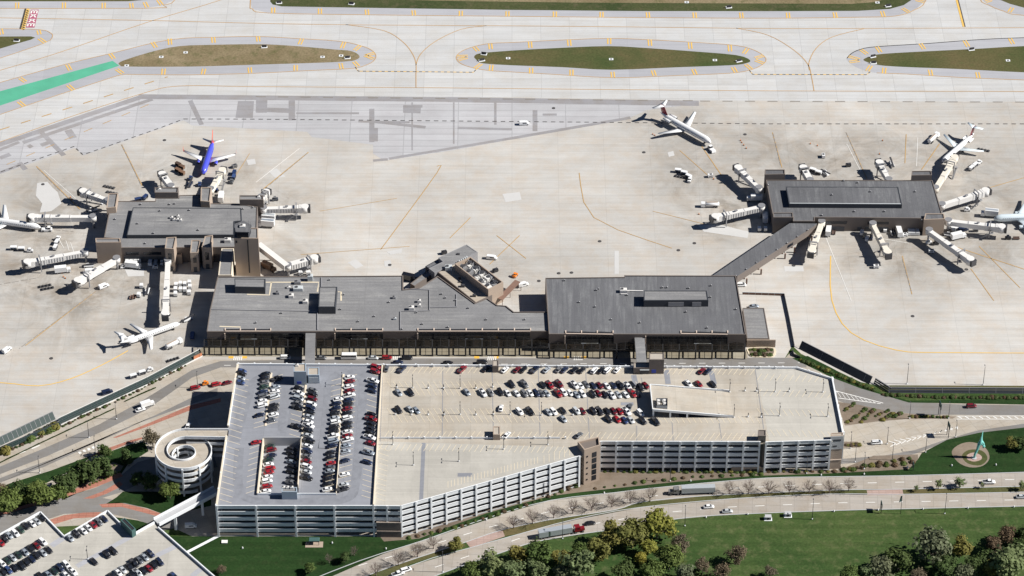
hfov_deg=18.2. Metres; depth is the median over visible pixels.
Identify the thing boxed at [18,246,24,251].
baggage cart
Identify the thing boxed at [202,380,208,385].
parked car
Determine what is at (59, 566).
parked car
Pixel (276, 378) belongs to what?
parked car
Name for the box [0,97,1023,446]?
apron
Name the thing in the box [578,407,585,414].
parked car
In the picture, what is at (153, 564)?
parked car
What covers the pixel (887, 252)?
jet bridge
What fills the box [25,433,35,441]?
shrub
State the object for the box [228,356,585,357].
kerb ramp
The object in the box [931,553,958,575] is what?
broadleaf tree
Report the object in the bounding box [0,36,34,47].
grass island
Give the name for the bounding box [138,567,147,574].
parked car
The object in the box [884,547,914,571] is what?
broadleaf tree
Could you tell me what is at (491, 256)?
van
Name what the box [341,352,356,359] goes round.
shuttle bus
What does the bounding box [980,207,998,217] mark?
catering truck
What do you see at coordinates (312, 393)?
parked car
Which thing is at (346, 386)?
parked car
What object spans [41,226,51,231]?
pushback tractor
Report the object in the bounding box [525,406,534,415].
parked car
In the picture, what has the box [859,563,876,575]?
broadleaf tree
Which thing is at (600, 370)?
parked car
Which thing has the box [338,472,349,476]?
parked car
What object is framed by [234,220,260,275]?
control tower
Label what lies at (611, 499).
bare tree
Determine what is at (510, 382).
parked car
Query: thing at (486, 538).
brick crossing
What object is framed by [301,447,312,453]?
parked car
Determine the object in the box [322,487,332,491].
parked car
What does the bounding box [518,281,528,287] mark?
van
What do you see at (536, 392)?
parked car
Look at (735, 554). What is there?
broadleaf tree
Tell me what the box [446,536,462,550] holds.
broadleaf tree
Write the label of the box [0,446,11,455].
shrub
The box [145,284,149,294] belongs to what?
belt loader
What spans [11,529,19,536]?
parked car
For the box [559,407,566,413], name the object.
parked car
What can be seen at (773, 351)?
planter
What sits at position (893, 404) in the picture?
road
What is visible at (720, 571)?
broadleaf tree
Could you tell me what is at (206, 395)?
road
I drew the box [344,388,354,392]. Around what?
parked car
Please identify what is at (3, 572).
parked car
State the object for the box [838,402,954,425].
planting bed
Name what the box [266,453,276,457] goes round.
parked car
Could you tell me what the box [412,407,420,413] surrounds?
parked car
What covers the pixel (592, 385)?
parked car
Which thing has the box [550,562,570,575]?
broadleaf tree
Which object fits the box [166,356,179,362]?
dolly rack
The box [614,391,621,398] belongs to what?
parked car
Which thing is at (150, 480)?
broadleaf tree
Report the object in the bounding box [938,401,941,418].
road sign
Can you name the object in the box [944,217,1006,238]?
jet bridge
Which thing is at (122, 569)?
parked car
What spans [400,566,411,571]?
parked car
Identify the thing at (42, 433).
shrub
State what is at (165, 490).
broadleaf tree
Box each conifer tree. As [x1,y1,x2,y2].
[98,455,113,478]
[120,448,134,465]
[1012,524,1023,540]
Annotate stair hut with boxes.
[492,360,498,372]
[493,426,499,439]
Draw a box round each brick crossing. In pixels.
[466,530,504,546]
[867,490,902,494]
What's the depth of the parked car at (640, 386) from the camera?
1414.92 m
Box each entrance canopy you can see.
[203,338,304,355]
[315,338,548,355]
[549,342,633,358]
[646,342,745,359]
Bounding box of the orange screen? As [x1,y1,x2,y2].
[193,352,201,358]
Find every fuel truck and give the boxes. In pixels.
[165,337,182,349]
[701,201,718,207]
[927,131,939,143]
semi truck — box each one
[538,524,584,539]
[668,484,714,495]
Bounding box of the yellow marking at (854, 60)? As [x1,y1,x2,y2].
[0,0,1014,385]
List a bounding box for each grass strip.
[0,0,136,0]
[270,0,910,10]
[431,0,879,3]
[1002,0,1023,7]
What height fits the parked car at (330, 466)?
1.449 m
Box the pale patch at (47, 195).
[36,151,803,275]
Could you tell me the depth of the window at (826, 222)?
1531.41 m
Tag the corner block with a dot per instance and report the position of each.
(836, 450)
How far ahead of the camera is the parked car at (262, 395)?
1410.22 m
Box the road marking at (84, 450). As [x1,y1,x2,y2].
[20,356,1023,566]
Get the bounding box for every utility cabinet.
[764,514,771,520]
[784,511,791,517]
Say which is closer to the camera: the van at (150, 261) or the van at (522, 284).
the van at (522, 284)
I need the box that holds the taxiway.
[0,0,1023,140]
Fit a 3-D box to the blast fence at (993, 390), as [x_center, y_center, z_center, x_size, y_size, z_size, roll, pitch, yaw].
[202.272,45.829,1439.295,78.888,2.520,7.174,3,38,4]
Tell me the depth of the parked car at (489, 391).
1412.02 m
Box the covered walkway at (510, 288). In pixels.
[498,280,519,304]
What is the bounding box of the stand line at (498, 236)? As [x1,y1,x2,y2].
[0,76,1022,344]
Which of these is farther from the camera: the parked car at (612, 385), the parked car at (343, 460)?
the parked car at (612, 385)
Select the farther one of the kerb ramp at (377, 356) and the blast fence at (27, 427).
the kerb ramp at (377, 356)
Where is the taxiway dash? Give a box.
[4,96,979,348]
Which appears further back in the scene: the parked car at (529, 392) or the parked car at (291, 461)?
the parked car at (529, 392)
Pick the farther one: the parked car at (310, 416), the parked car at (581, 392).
the parked car at (581, 392)
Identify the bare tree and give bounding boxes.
[369,563,384,575]
[391,551,405,565]
[409,541,424,556]
[427,534,442,548]
[505,515,522,527]
[525,507,539,523]
[544,504,563,517]
[565,499,579,513]
[582,497,603,510]
[607,493,620,506]
[623,489,637,502]
[640,487,657,500]
[723,480,735,493]
[743,480,759,493]
[763,480,780,493]
[782,481,798,493]
[802,480,817,492]
[821,477,840,492]
[841,478,857,491]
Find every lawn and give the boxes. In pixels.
[0,442,147,514]
[5,456,89,488]
[108,492,210,512]
[116,517,147,530]
[170,516,496,575]
[384,428,1023,552]
[793,356,1023,404]
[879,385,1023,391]
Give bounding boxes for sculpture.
[971,432,984,459]
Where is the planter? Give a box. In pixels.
[747,347,775,357]
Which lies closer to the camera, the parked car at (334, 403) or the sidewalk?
the parked car at (334, 403)
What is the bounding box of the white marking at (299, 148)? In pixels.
[27,10,917,299]
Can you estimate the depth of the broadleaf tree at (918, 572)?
1337.65 m
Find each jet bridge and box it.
[21,248,88,271]
[26,212,96,227]
[71,255,119,288]
[77,187,107,205]
[157,170,173,186]
[159,257,171,321]
[208,166,227,199]
[258,187,271,204]
[260,202,310,221]
[286,254,320,275]
[709,203,764,226]
[732,163,762,193]
[798,163,813,179]
[806,219,824,258]
[869,220,892,259]
[874,158,892,179]
[925,227,976,266]
[934,153,959,193]
[939,186,991,210]
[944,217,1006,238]
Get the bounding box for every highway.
[334,473,1023,575]
[400,492,1023,575]
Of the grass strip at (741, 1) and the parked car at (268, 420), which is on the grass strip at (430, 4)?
the grass strip at (741, 1)
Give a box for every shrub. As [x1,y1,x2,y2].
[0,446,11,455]
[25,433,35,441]
[35,428,44,435]
[43,424,55,433]
[48,421,59,430]
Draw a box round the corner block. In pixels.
[829,432,843,468]
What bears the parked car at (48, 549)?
on the parking garage at (175, 557)
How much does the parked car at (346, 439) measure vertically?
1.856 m
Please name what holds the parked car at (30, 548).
on the parking garage at (175, 557)
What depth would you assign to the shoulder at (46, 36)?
1666.26 m
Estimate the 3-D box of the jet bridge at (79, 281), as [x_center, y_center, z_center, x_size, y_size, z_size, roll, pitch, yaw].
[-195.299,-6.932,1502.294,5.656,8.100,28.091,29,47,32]
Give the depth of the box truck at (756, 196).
1552.20 m
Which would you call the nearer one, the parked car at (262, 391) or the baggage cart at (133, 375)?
the parked car at (262, 391)
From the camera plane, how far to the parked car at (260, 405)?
1405.31 m
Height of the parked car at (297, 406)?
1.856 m
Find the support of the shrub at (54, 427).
on the forecourt
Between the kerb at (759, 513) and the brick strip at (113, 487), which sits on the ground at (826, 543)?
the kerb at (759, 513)
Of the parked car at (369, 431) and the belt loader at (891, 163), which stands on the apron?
the belt loader at (891, 163)
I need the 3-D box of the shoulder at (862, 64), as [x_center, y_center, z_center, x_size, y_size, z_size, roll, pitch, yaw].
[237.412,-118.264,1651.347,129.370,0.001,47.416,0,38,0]
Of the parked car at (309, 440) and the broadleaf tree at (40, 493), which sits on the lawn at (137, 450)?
the broadleaf tree at (40, 493)
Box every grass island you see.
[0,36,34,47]
[119,44,359,66]
[474,46,749,69]
[863,46,1023,71]
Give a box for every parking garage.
[0,510,214,575]
[215,362,844,536]
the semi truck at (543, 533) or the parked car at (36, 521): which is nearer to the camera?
the parked car at (36, 521)
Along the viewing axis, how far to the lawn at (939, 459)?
1399.47 m
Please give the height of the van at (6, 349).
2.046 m
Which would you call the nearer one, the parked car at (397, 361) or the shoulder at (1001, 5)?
the parked car at (397, 361)
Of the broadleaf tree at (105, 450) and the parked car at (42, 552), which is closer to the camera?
the parked car at (42, 552)
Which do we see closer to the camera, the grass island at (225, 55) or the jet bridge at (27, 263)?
the jet bridge at (27, 263)
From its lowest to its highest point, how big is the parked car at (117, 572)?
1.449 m
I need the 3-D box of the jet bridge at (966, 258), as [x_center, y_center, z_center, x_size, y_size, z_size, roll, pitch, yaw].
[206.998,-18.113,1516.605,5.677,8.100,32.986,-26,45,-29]
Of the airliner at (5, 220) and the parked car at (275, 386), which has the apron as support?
the airliner at (5, 220)
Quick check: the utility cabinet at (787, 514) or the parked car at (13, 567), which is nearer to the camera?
the parked car at (13, 567)
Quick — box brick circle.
[967,453,981,460]
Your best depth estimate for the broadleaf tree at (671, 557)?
1341.49 m
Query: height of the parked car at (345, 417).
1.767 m
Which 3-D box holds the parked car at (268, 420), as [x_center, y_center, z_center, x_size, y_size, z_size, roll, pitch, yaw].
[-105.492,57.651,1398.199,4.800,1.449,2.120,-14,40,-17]
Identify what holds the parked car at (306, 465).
on the parking garage at (392, 491)
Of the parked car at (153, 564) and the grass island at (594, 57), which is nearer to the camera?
the parked car at (153, 564)
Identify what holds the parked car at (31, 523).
on the parking garage at (175, 557)
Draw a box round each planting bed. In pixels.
[62,462,122,499]
[381,454,917,540]
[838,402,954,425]
[843,442,859,447]
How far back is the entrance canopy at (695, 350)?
1455.76 m
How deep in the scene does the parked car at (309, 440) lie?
1386.70 m
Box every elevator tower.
[294,363,319,384]
[633,353,663,373]
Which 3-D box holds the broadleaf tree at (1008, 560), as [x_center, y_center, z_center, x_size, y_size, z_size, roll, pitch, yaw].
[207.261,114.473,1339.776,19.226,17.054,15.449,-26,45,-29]
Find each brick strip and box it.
[0,473,121,515]
[50,512,100,523]
[83,481,122,498]
[90,437,141,456]
[99,502,160,515]
[113,398,220,437]
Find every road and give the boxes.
[0,358,805,473]
[0,388,217,481]
[0,457,216,532]
[829,376,1023,414]
[841,424,1023,463]
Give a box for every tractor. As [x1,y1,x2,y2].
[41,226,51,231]
[146,366,153,372]
[187,177,192,187]
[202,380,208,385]
[707,144,715,152]
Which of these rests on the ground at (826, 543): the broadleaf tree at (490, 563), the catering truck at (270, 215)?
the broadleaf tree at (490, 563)
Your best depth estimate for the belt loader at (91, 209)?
1546.83 m
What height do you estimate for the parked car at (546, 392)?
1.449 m
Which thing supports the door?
in the elevator tower at (654, 364)
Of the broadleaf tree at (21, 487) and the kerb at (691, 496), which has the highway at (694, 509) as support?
the kerb at (691, 496)
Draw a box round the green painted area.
[0,61,118,104]
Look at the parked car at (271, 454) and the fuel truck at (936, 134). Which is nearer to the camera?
the parked car at (271, 454)
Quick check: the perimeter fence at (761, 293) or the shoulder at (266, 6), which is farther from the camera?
the shoulder at (266, 6)
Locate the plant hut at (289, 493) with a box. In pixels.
[282,486,296,499]
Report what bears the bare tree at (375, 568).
on the median at (388, 571)
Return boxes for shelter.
[305,537,322,546]
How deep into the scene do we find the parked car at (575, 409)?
1402.18 m
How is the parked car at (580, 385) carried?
on the parking garage at (392, 491)
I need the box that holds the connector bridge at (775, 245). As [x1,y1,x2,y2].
[714,223,816,283]
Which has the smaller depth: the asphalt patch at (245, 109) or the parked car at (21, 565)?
the parked car at (21, 565)
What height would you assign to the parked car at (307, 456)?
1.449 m
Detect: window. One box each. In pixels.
[126,252,138,254]
[143,252,160,254]
[205,252,208,259]
[225,333,303,338]
[335,333,382,338]
[418,333,529,338]
[566,336,613,343]
[646,336,727,343]
[825,221,846,223]
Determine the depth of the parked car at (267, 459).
1380.85 m
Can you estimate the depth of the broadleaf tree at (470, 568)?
1336.89 m
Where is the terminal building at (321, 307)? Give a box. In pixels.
[207,274,548,346]
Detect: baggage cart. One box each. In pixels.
[10,245,16,250]
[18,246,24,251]
[129,372,136,378]
[139,369,145,375]
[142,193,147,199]
[815,169,822,174]
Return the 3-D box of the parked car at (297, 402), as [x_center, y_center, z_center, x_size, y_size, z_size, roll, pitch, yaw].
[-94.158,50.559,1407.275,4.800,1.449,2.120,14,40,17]
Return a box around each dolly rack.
[41,286,53,290]
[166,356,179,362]
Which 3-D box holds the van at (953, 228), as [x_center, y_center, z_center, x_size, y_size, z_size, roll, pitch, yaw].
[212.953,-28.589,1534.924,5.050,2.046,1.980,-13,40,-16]
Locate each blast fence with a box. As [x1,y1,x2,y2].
[0,411,55,445]
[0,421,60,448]
[58,349,202,424]
[799,341,872,383]
[874,378,1023,393]
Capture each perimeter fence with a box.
[742,292,783,295]
[784,294,794,345]
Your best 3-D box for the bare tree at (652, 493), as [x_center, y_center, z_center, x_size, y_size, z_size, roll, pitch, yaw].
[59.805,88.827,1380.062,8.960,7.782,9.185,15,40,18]
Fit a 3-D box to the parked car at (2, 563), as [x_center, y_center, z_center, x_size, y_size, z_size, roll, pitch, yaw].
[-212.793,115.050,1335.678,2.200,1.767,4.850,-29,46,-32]
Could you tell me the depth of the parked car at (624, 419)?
1397.45 m
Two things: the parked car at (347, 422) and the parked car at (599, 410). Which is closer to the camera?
the parked car at (347, 422)
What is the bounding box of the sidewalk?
[199,346,747,357]
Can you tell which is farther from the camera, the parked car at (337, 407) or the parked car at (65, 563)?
the parked car at (337, 407)
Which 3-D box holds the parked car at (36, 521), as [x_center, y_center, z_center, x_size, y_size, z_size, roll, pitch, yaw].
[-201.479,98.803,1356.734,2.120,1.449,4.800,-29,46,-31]
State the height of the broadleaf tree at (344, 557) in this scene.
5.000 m
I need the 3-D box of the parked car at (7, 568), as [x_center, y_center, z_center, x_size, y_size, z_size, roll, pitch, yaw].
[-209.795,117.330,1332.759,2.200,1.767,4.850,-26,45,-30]
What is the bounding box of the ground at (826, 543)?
[8,346,1023,575]
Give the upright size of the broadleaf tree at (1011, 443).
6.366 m
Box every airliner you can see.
[0,205,40,230]
[114,322,179,349]
[183,130,235,173]
[652,100,710,143]
[942,122,983,161]
[994,203,1023,228]
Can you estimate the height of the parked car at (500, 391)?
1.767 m
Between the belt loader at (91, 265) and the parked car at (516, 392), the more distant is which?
the belt loader at (91, 265)
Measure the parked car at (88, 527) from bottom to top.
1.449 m
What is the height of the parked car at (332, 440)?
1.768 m
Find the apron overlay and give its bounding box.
[0,99,674,173]
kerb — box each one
[321,472,1023,575]
[366,486,1022,575]
[389,492,1018,575]
[435,506,1023,575]
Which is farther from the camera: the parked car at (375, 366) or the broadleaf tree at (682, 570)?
the parked car at (375, 366)
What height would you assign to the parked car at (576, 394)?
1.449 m
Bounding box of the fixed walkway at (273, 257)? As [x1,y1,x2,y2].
[259,242,288,271]
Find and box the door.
[640,370,648,373]
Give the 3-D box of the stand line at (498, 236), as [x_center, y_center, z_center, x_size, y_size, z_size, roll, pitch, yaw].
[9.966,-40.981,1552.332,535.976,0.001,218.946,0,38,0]
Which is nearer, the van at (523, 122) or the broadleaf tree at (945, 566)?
the broadleaf tree at (945, 566)
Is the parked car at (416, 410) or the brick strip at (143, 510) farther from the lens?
the parked car at (416, 410)
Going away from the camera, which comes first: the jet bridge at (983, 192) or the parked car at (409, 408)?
the parked car at (409, 408)
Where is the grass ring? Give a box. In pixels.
[962,449,986,465]
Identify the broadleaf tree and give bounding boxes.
[0,483,9,491]
[0,486,22,514]
[10,478,28,502]
[23,478,55,505]
[50,484,68,501]
[52,467,78,492]
[68,465,85,482]
[75,455,102,482]
[96,444,113,456]
[129,470,143,485]
[140,470,160,489]
[141,429,160,447]
[158,480,179,498]
[216,564,226,573]
[304,562,316,572]
[339,552,350,562]
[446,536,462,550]
[459,560,481,575]
[476,547,503,575]
[500,558,526,575]
[508,545,528,563]
[525,536,551,562]
[526,558,548,575]
[550,549,569,563]
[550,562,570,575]
[558,549,595,575]
[571,540,589,554]
[586,537,611,561]
[597,517,624,547]
[610,556,634,575]
[613,516,649,548]
[633,551,646,563]
[638,539,657,554]
[639,558,666,575]
[642,506,678,539]
[656,543,686,569]
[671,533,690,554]
[674,562,695,575]
[694,556,709,574]
[709,561,731,575]
[723,543,747,564]
[764,565,779,575]
[840,564,860,575]
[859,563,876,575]
[867,554,895,575]
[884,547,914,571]
[907,524,952,574]
[909,567,927,575]
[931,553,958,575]
[951,533,974,557]
[952,562,976,575]
[962,550,988,575]
[982,556,996,575]
[984,535,1004,552]
[985,541,1023,575]
[998,524,1016,543]
[1005,435,1018,449]
[1010,538,1023,558]
[1013,435,1023,449]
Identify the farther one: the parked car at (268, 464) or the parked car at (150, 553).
the parked car at (268, 464)
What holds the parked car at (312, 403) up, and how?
on the parking garage at (392, 491)
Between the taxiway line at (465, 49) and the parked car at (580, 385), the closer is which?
the parked car at (580, 385)
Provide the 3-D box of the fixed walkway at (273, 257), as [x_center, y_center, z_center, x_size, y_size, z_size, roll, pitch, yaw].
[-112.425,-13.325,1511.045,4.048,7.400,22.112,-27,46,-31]
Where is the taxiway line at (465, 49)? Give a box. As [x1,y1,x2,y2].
[0,0,1023,141]
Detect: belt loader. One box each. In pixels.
[82,262,95,267]
[86,205,99,211]
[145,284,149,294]
[181,313,194,322]
[820,169,830,175]
[889,157,894,166]
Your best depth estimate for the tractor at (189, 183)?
1563.20 m
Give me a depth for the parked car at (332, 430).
1391.55 m
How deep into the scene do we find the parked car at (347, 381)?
1418.56 m
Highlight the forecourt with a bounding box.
[0,351,1023,535]
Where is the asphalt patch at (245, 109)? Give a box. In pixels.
[0,94,698,173]
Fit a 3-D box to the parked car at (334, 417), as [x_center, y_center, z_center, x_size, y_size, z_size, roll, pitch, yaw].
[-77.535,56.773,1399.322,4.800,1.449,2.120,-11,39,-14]
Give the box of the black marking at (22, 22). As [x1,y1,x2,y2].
[1,0,965,171]
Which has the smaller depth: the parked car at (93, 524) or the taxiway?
the parked car at (93, 524)
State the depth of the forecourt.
1418.57 m
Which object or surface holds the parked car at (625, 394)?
on the parking garage at (392, 491)
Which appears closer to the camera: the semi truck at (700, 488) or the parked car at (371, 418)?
the semi truck at (700, 488)
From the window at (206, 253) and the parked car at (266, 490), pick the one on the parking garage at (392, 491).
the parked car at (266, 490)
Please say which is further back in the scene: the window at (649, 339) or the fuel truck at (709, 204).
the fuel truck at (709, 204)
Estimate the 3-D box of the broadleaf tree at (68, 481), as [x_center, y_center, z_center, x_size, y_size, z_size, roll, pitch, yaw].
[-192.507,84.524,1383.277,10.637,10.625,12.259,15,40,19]
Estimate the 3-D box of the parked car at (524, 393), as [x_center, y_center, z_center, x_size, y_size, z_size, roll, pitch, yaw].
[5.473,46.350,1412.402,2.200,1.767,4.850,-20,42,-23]
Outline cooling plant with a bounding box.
[410,245,502,304]
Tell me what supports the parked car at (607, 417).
on the parking garage at (392, 491)
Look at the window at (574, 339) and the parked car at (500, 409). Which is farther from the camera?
the window at (574, 339)
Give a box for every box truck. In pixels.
[54,264,70,273]
[124,260,141,269]
[140,399,154,407]
[218,191,223,202]
[261,260,276,272]
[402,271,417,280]
[746,193,762,201]
[762,211,767,222]
[825,225,831,236]
[896,226,902,237]
[950,230,965,240]
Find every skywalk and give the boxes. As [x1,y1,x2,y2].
[153,486,216,529]
[305,333,315,363]
[635,338,645,361]
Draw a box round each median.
[368,543,465,575]
[503,490,866,535]
[903,487,1023,493]
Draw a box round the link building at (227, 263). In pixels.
[218,248,234,275]
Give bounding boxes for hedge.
[0,408,114,462]
[125,387,155,401]
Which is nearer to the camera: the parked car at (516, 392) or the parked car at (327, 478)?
the parked car at (327, 478)
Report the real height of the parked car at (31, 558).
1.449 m
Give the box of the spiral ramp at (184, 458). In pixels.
[155,428,228,495]
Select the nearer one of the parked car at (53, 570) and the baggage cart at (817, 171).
the parked car at (53, 570)
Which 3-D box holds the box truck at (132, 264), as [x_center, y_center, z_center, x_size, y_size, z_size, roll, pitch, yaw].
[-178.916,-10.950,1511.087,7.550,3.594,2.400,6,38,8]
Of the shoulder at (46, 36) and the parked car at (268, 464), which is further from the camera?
the shoulder at (46, 36)
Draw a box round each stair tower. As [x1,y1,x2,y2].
[120,518,135,537]
[578,437,599,484]
[731,430,765,472]
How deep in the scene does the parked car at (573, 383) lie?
1416.11 m
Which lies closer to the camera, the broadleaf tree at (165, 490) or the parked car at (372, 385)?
the broadleaf tree at (165, 490)
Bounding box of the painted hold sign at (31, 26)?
[26,10,38,27]
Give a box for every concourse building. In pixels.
[95,187,263,271]
[764,169,944,235]
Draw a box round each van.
[2,346,11,353]
[98,282,108,289]
[101,388,112,395]
[148,259,152,265]
[185,522,196,528]
[190,331,194,338]
[486,254,496,259]
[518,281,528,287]
[519,120,528,125]
[951,226,957,231]
[958,227,968,231]
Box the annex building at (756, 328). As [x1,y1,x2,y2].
[742,308,775,346]
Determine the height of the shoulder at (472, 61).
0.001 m
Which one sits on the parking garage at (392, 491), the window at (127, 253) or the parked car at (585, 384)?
the parked car at (585, 384)
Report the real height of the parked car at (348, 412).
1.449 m
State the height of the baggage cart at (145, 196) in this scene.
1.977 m
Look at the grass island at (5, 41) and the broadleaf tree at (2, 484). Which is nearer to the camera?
the broadleaf tree at (2, 484)
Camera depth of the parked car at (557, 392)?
1411.71 m
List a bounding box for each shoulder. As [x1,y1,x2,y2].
[0,0,171,7]
[0,29,51,57]
[0,37,375,113]
[251,0,924,17]
[457,39,765,76]
[847,38,1023,79]
[983,0,1023,14]
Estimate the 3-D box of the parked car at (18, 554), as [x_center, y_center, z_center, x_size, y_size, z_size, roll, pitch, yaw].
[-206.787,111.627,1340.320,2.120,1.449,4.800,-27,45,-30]
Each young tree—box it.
[935,479,944,488]
[954,476,966,486]
[1018,480,1023,489]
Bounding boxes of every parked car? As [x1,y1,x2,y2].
[0,534,8,542]
[0,559,5,567]
[0,568,7,575]
[2,556,10,564]
[4,531,13,538]
[4,565,12,573]
[8,554,16,561]
[10,564,18,571]
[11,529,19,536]
[14,551,22,558]
[16,526,24,533]
[17,561,26,569]
[20,548,28,555]
[21,522,29,529]
[22,558,30,565]
[26,544,34,551]
[27,519,36,526]
[27,555,35,562]
[32,517,40,524]
[32,542,40,549]
[32,551,40,558]
[37,514,46,521]
[38,537,47,545]
[38,549,46,556]
[43,570,51,575]
[44,546,52,553]
[49,567,58,574]
[55,562,64,571]
[61,571,68,575]
[62,560,69,568]
[66,534,74,541]
[67,566,77,575]
[72,529,80,537]
[79,527,87,534]
[84,524,92,531]
[88,521,97,528]
[89,557,97,564]
[94,517,102,525]
[99,515,107,522]
[102,549,110,558]
[108,546,117,554]
[113,568,122,575]
[118,566,126,573]
[124,563,133,570]
[128,558,139,567]
[132,568,142,575]
[134,556,143,563]
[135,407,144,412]
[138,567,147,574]
[140,553,148,560]
[144,564,153,571]
[145,549,154,557]
[149,561,157,568]
[155,557,163,565]
[190,385,200,390]
[211,381,221,386]
[222,380,232,385]
[236,370,246,376]
[236,375,245,380]
[236,380,244,384]
[250,440,261,444]
[254,412,264,417]
[256,398,267,402]
[256,402,267,408]
[257,389,267,393]
[258,384,269,389]
[258,393,268,398]
[259,376,269,380]
[259,380,269,384]
[260,371,270,376]
[260,488,270,492]
[261,478,272,483]
[261,483,272,488]
[262,474,272,478]
[263,457,273,462]
[263,462,273,466]
[263,470,274,474]
[264,444,274,448]
[264,465,275,470]
[265,417,275,422]
[265,447,276,452]
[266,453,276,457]
[267,406,278,412]
[268,393,279,399]
[268,402,279,407]
[268,412,278,417]
[269,389,279,393]
[270,375,282,381]
[270,384,280,389]
[280,354,290,359]
[285,449,296,455]
[285,479,297,485]
[286,446,297,451]
[286,459,296,464]
[286,464,297,469]
[286,468,296,474]
[287,455,297,460]
[288,475,297,480]
[290,423,302,429]
[291,404,303,410]
[292,390,304,395]
[292,394,303,401]
[292,400,302,405]
[293,385,303,390]
[299,474,312,480]
[301,422,314,428]
[301,443,312,448]
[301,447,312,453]
[301,453,311,459]
[301,458,311,463]
[301,462,312,469]
[301,469,311,474]
[302,419,313,423]
[302,427,312,433]
[302,433,312,437]
[302,437,314,443]
[303,414,313,419]
[304,404,315,410]
[304,409,314,414]
[306,395,317,401]
[306,401,316,406]
[307,387,317,392]
[307,391,317,396]
[316,355,326,359]
[322,476,332,481]
[322,481,332,486]
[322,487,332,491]
[323,472,333,476]
[324,455,335,460]
[324,468,334,472]
[325,450,335,455]
[325,461,336,465]
[325,464,335,469]
[326,432,339,438]
[326,443,337,448]
[327,438,338,443]
[328,428,338,433]
[329,410,340,415]
[329,415,339,419]
[329,424,339,428]
[330,419,340,424]
[331,401,341,405]
[331,405,341,410]
[332,396,342,401]
[336,486,348,492]
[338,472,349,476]
[338,482,348,486]
[339,458,350,463]
[340,443,350,448]
[340,449,350,453]
[341,415,352,420]
[341,425,351,429]
[341,436,353,442]
[342,392,355,397]
[342,406,352,410]
[342,410,352,415]
[342,420,352,425]
[342,429,352,433]
[342,433,352,437]
[343,384,353,388]
[343,397,353,402]
[343,401,353,406]
[344,374,354,379]
[344,379,354,383]
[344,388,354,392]
[361,449,374,455]
[361,459,372,464]
[363,434,375,440]
[364,415,377,421]
[365,421,375,426]
[365,425,375,430]
[365,428,375,434]
[365,440,375,445]
[366,377,378,383]
[366,388,376,393]
[366,411,376,416]
[367,383,377,388]
[368,355,377,359]
[369,368,379,374]
[370,363,380,369]
[381,355,391,359]
[391,570,404,575]
[393,360,402,363]
[394,405,402,413]
[395,389,401,395]
[397,365,406,372]
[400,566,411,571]
[401,355,412,359]
[406,405,413,412]
[407,388,414,395]
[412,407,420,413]
[443,360,452,363]
[457,365,466,373]
[463,388,470,395]
[476,359,487,364]
[478,388,486,396]
[482,366,489,371]
[486,388,493,396]
[496,387,503,395]
[498,404,503,411]
[501,366,508,372]
[503,389,510,396]
[503,431,510,438]
[507,379,515,387]
[512,389,519,396]
[513,366,520,372]
[515,407,523,415]
[519,366,527,372]
[520,379,528,387]
[520,389,528,396]
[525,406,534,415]
[526,389,533,396]
[530,366,539,373]
[532,388,539,396]
[537,389,544,396]
[539,381,546,388]
[542,366,550,372]
[542,389,550,396]
[544,408,552,415]
[545,380,553,388]
[549,407,557,415]
[553,388,562,397]
[554,379,563,387]
[555,366,562,372]
[559,388,567,395]
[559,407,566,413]
[559,415,566,422]
[560,367,568,372]
[566,389,573,395]
[570,367,578,373]
[570,380,578,388]
[572,406,580,414]
[573,391,579,397]
[574,432,582,438]
[577,382,583,388]
[578,367,585,373]
[578,389,586,397]
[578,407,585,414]
[582,380,589,387]
[584,521,595,525]
[588,389,596,397]
[589,382,596,388]
[589,406,597,414]
[590,367,598,373]
[594,389,602,396]
[595,382,603,388]
[595,406,603,415]
[597,367,604,373]
[601,391,608,397]
[602,382,610,388]
[603,367,611,373]
[603,407,611,414]
[604,414,612,422]
[607,390,615,398]
[609,382,616,388]
[609,407,617,414]
[613,367,620,372]
[613,415,620,422]
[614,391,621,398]
[615,380,624,389]
[615,407,623,414]
[620,416,628,423]
[621,406,631,415]
[622,391,629,397]
[623,381,631,389]
[626,416,634,423]
[628,381,635,388]
[628,388,636,397]
[636,383,644,390]
[636,408,644,416]
[638,416,646,424]
[641,382,649,388]
[651,416,660,425]
[684,379,692,386]
[694,380,702,387]
[698,368,705,374]
[703,504,713,508]
[704,368,711,374]
[709,380,716,387]
[722,508,732,513]
[737,282,745,286]
[749,304,758,307]
[871,439,882,444]
[966,403,976,408]
[982,479,995,484]
[1016,494,1023,498]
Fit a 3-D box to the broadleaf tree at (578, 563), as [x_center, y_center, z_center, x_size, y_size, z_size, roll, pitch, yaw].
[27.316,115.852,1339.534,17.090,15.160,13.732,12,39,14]
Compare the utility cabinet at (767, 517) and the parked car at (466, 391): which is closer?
the utility cabinet at (767, 517)
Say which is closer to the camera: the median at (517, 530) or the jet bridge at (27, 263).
the median at (517, 530)
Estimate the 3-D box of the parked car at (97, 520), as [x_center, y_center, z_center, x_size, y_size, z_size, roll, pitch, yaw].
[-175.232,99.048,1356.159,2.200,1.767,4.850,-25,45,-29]
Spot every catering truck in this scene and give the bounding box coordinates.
[258,213,275,220]
[258,218,274,227]
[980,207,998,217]
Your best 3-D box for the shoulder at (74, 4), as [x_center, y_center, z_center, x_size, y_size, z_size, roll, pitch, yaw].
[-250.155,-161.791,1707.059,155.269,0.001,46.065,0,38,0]
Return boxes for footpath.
[187,536,217,552]

